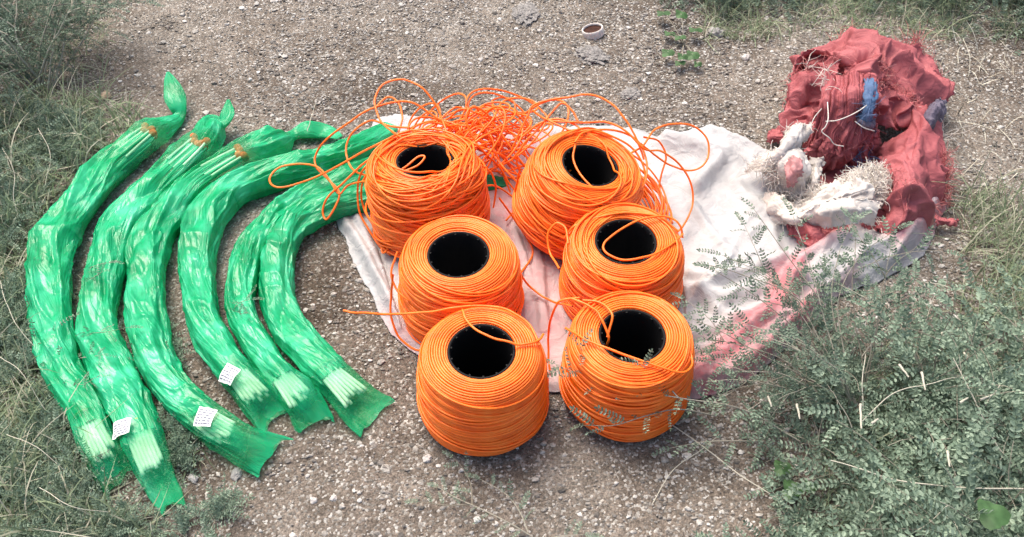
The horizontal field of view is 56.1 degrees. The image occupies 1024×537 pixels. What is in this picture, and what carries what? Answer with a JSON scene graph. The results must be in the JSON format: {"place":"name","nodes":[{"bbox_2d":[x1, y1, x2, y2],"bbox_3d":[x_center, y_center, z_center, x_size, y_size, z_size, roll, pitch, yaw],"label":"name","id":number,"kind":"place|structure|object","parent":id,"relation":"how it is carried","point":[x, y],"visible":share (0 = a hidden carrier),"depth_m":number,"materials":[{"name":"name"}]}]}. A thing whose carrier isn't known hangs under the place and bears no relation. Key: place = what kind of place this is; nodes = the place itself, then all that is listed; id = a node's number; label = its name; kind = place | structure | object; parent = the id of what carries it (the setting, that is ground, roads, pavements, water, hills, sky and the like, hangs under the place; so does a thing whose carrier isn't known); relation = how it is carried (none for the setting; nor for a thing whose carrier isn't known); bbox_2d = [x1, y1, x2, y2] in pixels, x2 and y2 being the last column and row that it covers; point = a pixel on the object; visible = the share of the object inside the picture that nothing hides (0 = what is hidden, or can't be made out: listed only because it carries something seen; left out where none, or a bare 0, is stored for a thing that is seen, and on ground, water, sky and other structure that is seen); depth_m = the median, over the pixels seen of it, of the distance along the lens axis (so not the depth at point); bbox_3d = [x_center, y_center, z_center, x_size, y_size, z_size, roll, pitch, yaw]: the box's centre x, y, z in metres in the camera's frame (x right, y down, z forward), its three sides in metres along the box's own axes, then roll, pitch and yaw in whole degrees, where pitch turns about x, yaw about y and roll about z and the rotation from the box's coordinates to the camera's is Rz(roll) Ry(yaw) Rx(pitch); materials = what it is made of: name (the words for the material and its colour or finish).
{"place":"outdoors","nodes":[
{"label":"outdoors","id":0,"kind":"place"},
{"bbox_2d":[0,0,1023,536],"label":"ground","id":1,"kind":"structure","parent":0,"point":[264,512],"depth_m":2.13,"materials":[{"name":"grey gravel"}]},
{"bbox_2d":[0,166,62,259],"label":"leafy weed","id":2,"kind":"object","parent":1,"relation":"on","point":[4,231],"visible":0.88,"depth_m":2.08,"materials":[{"name":"green plant"}]},
{"bbox_2d":[2,147,17,215],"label":"dry stem","id":3,"kind":"object","parent":2,"relation":"on","point":[14,183],"visible":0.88,"depth_m":2.08,"materials":[{"name":"plant"}]},
{"bbox_2d":[0,261,76,364],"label":"leafy weed","id":4,"kind":"object","parent":1,"relation":"on","point":[14,306],"visible":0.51,"depth_m":1.91,"materials":[{"name":"green plant"}]},
{"bbox_2d":[0,281,33,345],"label":"dry stem","id":5,"kind":"object","parent":4,"relation":"on","point":[10,312],"visible":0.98,"depth_m":1.85,"materials":[{"name":"plant"}]},
{"bbox_2d":[0,312,81,471],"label":"leafy weed","id":6,"kind":"object","parent":1,"relation":"on","point":[14,356],"visible":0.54,"depth_m":1.80,"materials":[{"name":"green plant"}]},
{"bbox_2d":[0,81,95,173],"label":"leafy shrub","id":7,"kind":"object","parent":1,"relation":"on","point":[23,102],"visible":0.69,"depth_m":2.27,"materials":[{"name":"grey plant"}]},
{"bbox_2d":[0,0,104,68],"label":"leafy shrub","id":8,"kind":"object","parent":1,"relation":"on","point":[20,6],"visible":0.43,"depth_m":2.46,"materials":[{"name":"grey plant"}]},
{"bbox_2d":[0,94,108,206],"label":"leafy weed","id":9,"kind":"object","parent":1,"relation":"on","point":[2,155],"visible":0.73,"depth_m":2.19,"materials":[{"name":"green plant"}]},
{"bbox_2d":[0,397,115,518],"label":"leafy weed","id":10,"kind":"object","parent":1,"relation":"on","point":[67,440],"visible":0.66,"depth_m":1.70,"materials":[{"name":"green plant"}]},
{"bbox_2d":[6,102,115,175],"bbox_3d":[-1.050,-0.307,2.237,0.246,0.092,0.262,0,49,0],"label":"leafy weed","id":11,"kind":"object","parent":1,"relation":"on","point":[96,123],"visible":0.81,"depth_m":2.25,"materials":[{"name":"green plant"}]},
{"bbox_2d":[0,416,126,536],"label":"leafy weed","id":12,"kind":"object","parent":1,"relation":"on","point":[35,506],"visible":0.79,"depth_m":1.64,"materials":[{"name":"green plant"}]},
{"bbox_2d":[0,0,146,128],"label":"grass","id":13,"kind":"structure","parent":1,"relation":"on","point":[72,74],"depth_m":2.41,"materials":[{"name":"green plant"}]},
{"bbox_2d":[0,0,162,93],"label":"leafy shrub","id":14,"kind":"object","parent":1,"relation":"on","point":[58,23],"visible":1,"depth_m":2.33,"materials":[{"name":"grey plant"}]},
{"bbox_2d":[20,453,158,536],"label":"leafy weed","id":15,"kind":"object","parent":1,"relation":"on","point":[117,522],"visible":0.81,"depth_m":1.61,"materials":[{"name":"green plant"}]},
{"bbox_2d":[39,487,105,511],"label":"dry stem","id":16,"kind":"object","parent":15,"relation":"on","point":[67,504],"visible":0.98,"depth_m":1.58,"materials":[{"name":"plant"}]},
{"bbox_2d":[0,60,190,536],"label":"grass","id":17,"kind":"structure","parent":1,"relation":"on","point":[9,416],"depth_m":1.86,"materials":[{"name":"green plant"}]},
{"bbox_2d":[0,357,44,408],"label":"dry stem","id":18,"kind":"object","parent":17,"relation":"on","point":[24,376],"visible":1,"depth_m":1.73,"materials":[{"name":"plant"}]},
{"bbox_2d":[6,434,70,476],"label":"dry stem","id":19,"kind":"object","parent":17,"relation":"on","point":[37,447],"visible":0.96,"depth_m":1.65,"materials":[{"name":"plant"}]},
{"bbox_2d":[38,129,50,184],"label":"dry stem","id":20,"kind":"object","parent":17,"relation":"on","point":[50,156],"visible":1,"depth_m":2.13,"materials":[{"name":"plant"}]},
{"bbox_2d":[83,260,122,281],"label":"leafy weed","id":21,"kind":"object","parent":1,"relation":"on","point":[115,261],"visible":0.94,"depth_m":1.91,"materials":[{"name":"green plant"}]},
{"bbox_2d":[24,71,186,498],"bbox_3d":[-0.864,-0.036,1.989,0.280,0.074,1.136,-5,49,-5],"label":"green packet","id":22,"kind":"object","parent":1,"relation":"on","point":[55,234],"visible":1,"depth_m":1.93,"materials":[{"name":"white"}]},
{"bbox_2d":[62,318,141,387],"bbox_3d":[-0.801,0.160,1.780,0.198,0.074,0.155,9,50,8],"label":"leafy weed","id":23,"kind":"object","parent":22,"relation":"on","point":[74,384],"visible":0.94,"depth_m":1.78,"materials":[{"name":"green plant"}]},
{"bbox_2d":[101,90,110,100],"bbox_3d":[-1.002,-0.426,2.370,0.024,0.020,0.031,-13,50,-11],"label":"stone","id":24,"kind":"object","parent":1,"relation":"on","point":[102,95],"visible":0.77,"depth_m":2.36,"materials":[{"name":"beige stone"}]},
{"bbox_2d":[71,265,215,480],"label":"grass","id":25,"kind":"structure","parent":1,"relation":"on","point":[125,338],"depth_m":1.73,"materials":[{"name":"plant"}]},
{"bbox_2d":[74,99,233,515],"bbox_3d":[-0.738,0.013,1.945,0.265,0.074,1.052,-4,49,-4],"label":"green packet","id":26,"kind":"object","parent":1,"relation":"on","point":[134,417],"visible":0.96,"depth_m":1.86,"materials":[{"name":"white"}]},
{"bbox_2d":[127,320,195,386],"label":"leafy weed","id":27,"kind":"object","parent":1,"relation":"on","point":[177,346],"visible":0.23,"depth_m":1.84,"materials":[{"name":"green plant"}]},
{"bbox_2d":[110,401,231,495],"bbox_3d":[-0.600,0.310,1.707,0.224,0.085,0.204,0,49,0],"label":"leafy weed","id":28,"kind":"object","parent":1,"relation":"on","point":[179,436],"visible":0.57,"depth_m":1.70,"materials":[{"name":"green plant"}]},
{"bbox_2d":[188,474,198,482],"bbox_3d":[-0.560,0.368,1.684,0.019,0.015,0.014,19,52,16],"label":"stone","id":29,"kind":"object","parent":1,"relation":"on","point":[192,478],"visible":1,"depth_m":1.68,"materials":[{"name":"grey stone"}]},
{"bbox_2d":[134,472,254,536],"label":"leafy weed","id":30,"kind":"object","parent":1,"relation":"on","point":[215,502],"visible":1,"depth_m":1.62,"materials":[{"name":"green plant"}]},
{"bbox_2d":[123,121,342,477],"bbox_3d":[-0.600,-0.009,1.964,0.413,0.080,0.942,0,49,0],"label":"green packet","id":31,"kind":"object","parent":1,"relation":"on","point":[170,384],"visible":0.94,"depth_m":1.87,"materials":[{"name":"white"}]},
{"bbox_2d":[230,467,241,481],"bbox_3d":[-0.485,0.361,1.689,0.022,0.014,0.024,27,54,21],"label":"stone","id":32,"kind":"object","parent":1,"relation":"on","point":[236,474],"visible":1,"depth_m":1.68,"materials":[{"name":"grey stone"}]},
{"bbox_2d":[177,122,397,430],"bbox_3d":[-0.524,-0.055,2.005,0.370,0.075,0.873,7,49,6],"label":"green packet","id":33,"kind":"object","parent":1,"relation":"on","point":[214,207],"visible":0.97,"depth_m":1.98,"materials":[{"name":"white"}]},
{"bbox_2d":[224,156,369,432],"bbox_3d":[-0.402,-0.034,1.985,0.347,0.072,0.794,11,50,9],"label":"green packet","id":34,"kind":"object","parent":1,"relation":"on","point":[275,371],"visible":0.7,"depth_m":1.86,"materials":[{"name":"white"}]},
{"bbox_2d":[226,284,264,319],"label":"leafy weed","id":35,"kind":"object","parent":34,"relation":"on","point":[241,304],"visible":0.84,"depth_m":1.85,"materials":[{"name":"green plant"}]},
{"bbox_2d":[310,496,316,503],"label":"stone","id":36,"kind":"object","parent":1,"relation":"on","point":[313,500],"visible":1,"depth_m":1.65,"materials":[{"name":"white stone"}]},
{"bbox_2d":[329,495,336,500],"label":"stone","id":37,"kind":"object","parent":1,"relation":"on","point":[333,497],"visible":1,"depth_m":1.66,"materials":[{"name":"white stone"}]},
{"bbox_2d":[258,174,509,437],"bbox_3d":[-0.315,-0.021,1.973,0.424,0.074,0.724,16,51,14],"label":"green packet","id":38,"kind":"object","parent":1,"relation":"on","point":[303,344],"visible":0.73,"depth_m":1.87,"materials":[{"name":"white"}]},
{"bbox_2d":[422,454,431,462],"bbox_3d":[-0.151,0.341,1.713,0.019,0.014,0.015,-26,54,-21],"label":"stone","id":39,"kind":"object","parent":1,"relation":"on","point":[427,458],"visible":1,"depth_m":1.71,"materials":[{"name":"white stone"}]},
{"bbox_2d":[343,305,548,456],"bbox_3d":[-0.101,0.143,1.752,0.240,0.182,0.401,-31,56,-24],"label":"cord spool","id":40,"kind":"object","parent":1,"relation":"on","point":[482,381],"visible":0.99,"depth_m":1.66,"materials":[{"name":"orange plastic"}]},
{"bbox_2d":[404,450,603,536],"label":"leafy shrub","id":41,"kind":"object","parent":1,"relation":"on","point":[469,475],"visible":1,"depth_m":1.63,"materials":[{"name":"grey plant"}]},
{"bbox_2d":[511,2,540,26],"bbox_3d":[0.037,-0.689,2.601,0.083,0.022,0.107,-15,51,-12],"label":"dirt clod","id":42,"kind":"object","parent":1,"relation":"on","point":[527,13],"visible":1,"depth_m":2.59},
{"bbox_2d":[574,45,609,64],"bbox_3d":[0.207,-0.554,2.489,0.100,0.022,0.078,26,54,21],"label":"dirt clod","id":43,"kind":"object","parent":1,"relation":"on","point":[590,54],"visible":1,"depth_m":2.48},
{"bbox_2d":[582,23,603,39],"bbox_3d":[0.214,-0.629,2.546,0.059,0.022,0.050,-8,45,9],"label":"small cup","id":44,"kind":"object","parent":1,"relation":"on","point":[594,31],"visible":1,"depth_m":2.54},
{"bbox_2d":[619,87,640,99],"bbox_3d":[0.295,-0.437,2.394,0.060,0.013,0.049,-13,50,-11],"label":"dirt clod","id":45,"kind":"object","parent":1,"relation":"on","point":[631,93],"visible":1,"depth_m":2.39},
{"bbox_2d":[336,114,947,398],"bbox_3d":[0.292,-0.121,1.999,1.351,0.180,0.824,0,49,0],"label":"woven sack","id":46,"kind":"object","parent":1,"relation":"on","point":[730,173],"visible":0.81,"depth_m":2.00,"materials":[{"name":"white fabric"}]},
{"bbox_2d":[269,78,533,271],"bbox_3d":[-0.211,-0.195,2.014,0.592,0.232,0.295,25,53,20],"label":"cord spool","id":47,"kind":"object","parent":46,"relation":"on","point":[414,181],"visible":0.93,"depth_m":1.94,"materials":[{"name":"orange plastic"}]},
{"bbox_2d":[389,215,573,351],"bbox_3d":[-0.060,0.024,1.860,0.350,0.175,0.250,0,49,0],"label":"cord spool","id":48,"kind":"object","parent":46,"relation":"on","point":[452,261],"visible":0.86,"depth_m":1.81,"materials":[{"name":"orange plastic"}]},
{"bbox_2d":[407,88,569,192],"bbox_3d":[-0.076,-0.301,2.145,0.404,0.166,0.313,0,49,0],"label":"cord tangle","id":49,"kind":"object","parent":46,"relation":"on","point":[481,124],"visible":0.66,"depth_m":2.13,"materials":[{"name":"orange plastic"}]},
{"bbox_2d":[511,93,709,259],"bbox_3d":[0.210,-0.175,2.002,0.424,0.212,0.311,7,50,-9],"label":"cord spool","id":50,"kind":"object","parent":46,"relation":"on","point":[568,178],"visible":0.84,"depth_m":1.95,"materials":[{"name":"orange plastic"}]},
{"bbox_2d":[546,202,684,320],"bbox_3d":[0.214,-0.002,1.877,0.251,0.184,0.246,-28,55,-22],"label":"cord spool","id":51,"kind":"object","parent":46,"relation":"on","point":[614,247],"visible":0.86,"depth_m":1.83,"materials":[{"name":"orange plastic"}]},
{"bbox_2d":[547,290,694,441],"bbox_3d":[0.199,0.165,1.732,0.267,0.183,0.244,0,49,0],"label":"cord spool","id":52,"kind":"object","parent":46,"relation":"on","point":[635,325],"visible":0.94,"depth_m":1.68,"materials":[{"name":"orange plastic"}]},
{"bbox_2d":[766,21,976,246],"bbox_3d":[0.830,-0.348,2.155,0.500,0.229,0.682,0,49,0],"label":"red sack","id":53,"kind":"object","parent":46,"relation":"on","point":[850,89],"visible":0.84,"depth_m":2.13,"materials":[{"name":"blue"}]},
{"bbox_2d":[660,0,685,10],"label":"leafy shrub","id":54,"kind":"object","parent":1,"relation":"on","point":[669,2],"visible":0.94,"depth_m":2.63,"materials":[{"name":"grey plant"}]},
{"bbox_2d":[657,9,702,66],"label":"round leafed weed","id":55,"kind":"object","parent":1,"relation":"on","point":[690,55],"visible":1,"depth_m":2.48,"materials":[{"name":"green plant"}]},
{"bbox_2d":[652,434,719,504],"bbox_3d":[0.298,0.344,1.673,0.177,0.028,0.017,-36,58,-27],"label":"dry stem","id":56,"kind":"object","parent":1,"relation":"on","point":[675,467],"visible":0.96,"depth_m":1.67,"materials":[{"name":"plant"}]},
{"bbox_2d":[707,27,723,37],"bbox_3d":[0.541,-0.628,2.554,0.049,0.030,0.034,6,49,5],"label":"stone","id":57,"kind":"object","parent":1,"relation":"on","point":[717,30],"visible":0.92,"depth_m":2.54,"materials":[{"name":"grey stone"}]},
{"bbox_2d":[546,328,909,536],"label":"leafy shrub","id":58,"kind":"object","parent":1,"relation":"on","point":[794,412],"visible":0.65,"depth_m":1.69,"materials":[{"name":"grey plant"}]},
{"bbox_2d":[669,0,805,26],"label":"leafy shrub","id":59,"kind":"object","parent":1,"relation":"on","point":[755,2],"visible":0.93,"depth_m":2.60,"materials":[{"name":"green plant"}]},
{"bbox_2d":[672,424,811,531],"bbox_3d":[0.390,0.355,1.670,0.010,0.021,0.345,-37,58,-28],"label":"dry stem","id":60,"kind":"object","parent":1,"relation":"on","point":[725,463],"visible":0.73,"depth_m":1.68,"materials":[{"name":"plant"}]},
{"bbox_2d":[741,54,749,60],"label":"stone","id":61,"kind":"object","parent":1,"relation":"on","point":[745,57],"visible":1,"depth_m":2.48,"materials":[{"name":"white stone"}]},
{"bbox_2d":[693,485,829,536],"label":"leafy shrub","id":62,"kind":"object","parent":1,"relation":"on","point":[789,517],"visible":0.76,"depth_m":1.59,"materials":[{"name":"green plant"}]},
{"bbox_2d":[774,460,818,499],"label":"round leafed weed","id":63,"kind":"object","parent":1,"relation":"on","point":[780,469],"visible":0.65,"depth_m":1.66,"materials":[{"name":"green plant"}]},
{"bbox_2d":[670,197,963,445],"bbox_3d":[0.544,0.106,1.729,0.531,0.281,0.474,0,49,0],"label":"leafy shrub","id":64,"kind":"object","parent":1,"relation":"on","point":[844,378],"visible":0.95,"depth_m":1.73,"materials":[{"name":"green plant"}]},
{"bbox_2d":[795,404,800,418],"bbox_3d":[0.488,0.243,1.636,0.004,0.006,0.030,0,49,0],"label":"straw piece","id":65,"kind":"object","parent":64,"relation":"on","point":[797,408],"visible":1,"depth_m":1.63,"materials":[{"name":"beige plant"}]},
{"bbox_2d":[859,403,861,428],"bbox_3d":[0.558,0.236,1.536,0.004,0.005,0.048,9,50,8],"label":"straw piece","id":66,"kind":"object","parent":64,"relation":"on","point":[860,408],"visible":1,"depth_m":1.54,"materials":[{"name":"beige plant"}]},
{"bbox_2d":[862,354,865,408],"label":"dry stem","id":67,"kind":"object","parent":64,"relation":"on","point":[862,381],"visible":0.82,"depth_m":1.59,"materials":[{"name":"plant"}]},
{"bbox_2d":[785,0,876,12],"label":"leafy shrub","id":68,"kind":"object","parent":1,"relation":"on","point":[840,2],"visible":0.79,"depth_m":2.61,"materials":[{"name":"green plant"}]},
{"bbox_2d":[686,0,1023,52],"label":"grass","id":69,"kind":"structure","parent":1,"relation":"on","point":[811,17],"depth_m":2.57,"materials":[{"name":"green plant"}]},
{"bbox_2d":[743,379,989,536],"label":"leafy shrub","id":70,"kind":"object","parent":1,"relation":"on","point":[856,517],"visible":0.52,"depth_m":1.62,"materials":[{"name":"green plant"}]},
{"bbox_2d":[735,447,1001,536],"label":"leafy shrub","id":71,"kind":"object","parent":1,"relation":"on","point":[817,525],"visible":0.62,"depth_m":1.55,"materials":[{"name":"green plant"}]},
{"bbox_2d":[831,460,1022,489],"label":"dry stem","id":72,"kind":"object","parent":71,"relation":"on","point":[935,484],"visible":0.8,"depth_m":1.51,"materials":[{"name":"plant"}]},
{"bbox_2d":[785,322,966,466],"bbox_3d":[0.671,0.205,1.778,0.360,0.101,0.363,0,49,0],"label":"leafy shrub","id":73,"kind":"object","parent":1,"relation":"on","point":[859,379],"visible":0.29,"depth_m":1.76,"materials":[{"name":"green plant"}]},
{"bbox_2d":[783,309,1023,536],"bbox_3d":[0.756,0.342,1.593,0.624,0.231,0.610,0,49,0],"label":"leafy shrub","id":74,"kind":"object","parent":1,"relation":"on","point":[900,421],"visible":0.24,"depth_m":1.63,"materials":[{"name":"green plant"}]},
{"bbox_2d":[790,258,1023,494],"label":"leafy shrub","id":75,"kind":"object","parent":1,"relation":"on","point":[951,342],"visible":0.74,"depth_m":1.68,"materials":[{"name":"green plant"}]},
{"bbox_2d":[898,364,908,377],"bbox_3d":[0.650,0.170,1.594,0.005,0.006,0.028,-13,50,-11],"label":"straw piece","id":76,"kind":"object","parent":75,"relation":"on","point":[902,368],"visible":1,"depth_m":1.59,"materials":[{"name":"beige plant"}]},
{"bbox_2d":[862,377,956,420],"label":"dry stem","id":77,"kind":"object","parent":75,"relation":"on","point":[903,389],"visible":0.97,"depth_m":1.58,"materials":[{"name":"plant"}]},
{"bbox_2d":[920,371,925,389],"bbox_3d":[0.678,0.185,1.580,0.007,0.006,0.036,0,49,0],"label":"straw piece","id":78,"kind":"object","parent":77,"relation":"on","point":[922,376],"visible":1,"depth_m":1.58,"materials":[{"name":"beige plant"}]},
{"bbox_2d":[921,281,997,306],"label":"dry stem","id":79,"kind":"object","parent":75,"relation":"on","point":[946,286],"visible":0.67,"depth_m":1.86,"materials":[{"name":"plant"}]},
{"bbox_2d":[856,0,973,25],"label":"leafy shrub","id":80,"kind":"object","parent":1,"relation":"on","point":[901,6],"visible":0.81,"depth_m":2.59,"materials":[{"name":"green plant"}]},
{"bbox_2d":[825,400,1023,536],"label":"leafy shrub","id":81,"kind":"object","parent":1,"relation":"on","point":[953,518],"visible":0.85,"depth_m":1.50,"materials":[{"name":"green plant"}]},
{"bbox_2d":[946,450,950,466],"bbox_3d":[0.676,0.294,1.486,0.008,0.006,0.028,0,49,0],"label":"straw piece","id":82,"kind":"object","parent":81,"relation":"on","point":[947,453],"visible":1,"depth_m":1.48,"materials":[{"name":"beige plant"}]},
{"bbox_2d":[883,285,1023,536],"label":"leafy shrub","id":83,"kind":"object","parent":1,"relation":"on","point":[1020,478],"visible":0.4,"depth_m":1.66,"materials":[{"name":"green plant"}]},
{"bbox_2d":[953,358,1021,473],"bbox_3d":[0.786,0.246,1.614,0.039,0.072,0.210,-15,51,-13],"label":"dry stem","id":84,"kind":"object","parent":83,"relation":"on","point":[1019,471],"visible":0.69,"depth_m":1.58,"materials":[{"name":"plant"}]},
{"bbox_2d":[883,1,1023,235],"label":"grass","id":85,"kind":"structure","parent":1,"relation":"on","point":[972,108],"depth_m":2.31,"materials":[{"name":"plant"}]},
{"bbox_2d":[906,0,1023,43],"bbox_3d":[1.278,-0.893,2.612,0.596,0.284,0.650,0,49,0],"label":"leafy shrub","id":86,"kind":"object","parent":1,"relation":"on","point":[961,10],"visible":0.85,"depth_m":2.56,"materials":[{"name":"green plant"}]},
{"bbox_2d":[928,255,1023,468],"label":"leafy shrub","id":87,"kind":"object","parent":1,"relation":"on","point":[1010,310],"visible":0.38,"depth_m":1.83,"materials":[{"name":"green plant"}]},
{"bbox_2d":[977,499,1010,529],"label":"round leafed weed","id":88,"kind":"object","parent":1,"relation":"on","point":[998,517],"visible":0.99,"depth_m":1.43,"materials":[{"name":"green plant"}]},
{"bbox_2d":[968,0,1023,55],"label":"leafy shrub","id":89,"kind":"object","parent":1,"relation":"on","point":[1000,12],"visible":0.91,"depth_m":2.52,"materials":[{"name":"green plant"}]},
{"bbox_2d":[921,151,1023,346],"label":"grass","id":90,"kind":"structure","parent":0,"point":[1013,233],"depth_m":2.03,"materials":[{"name":"green plant"}]}
]}

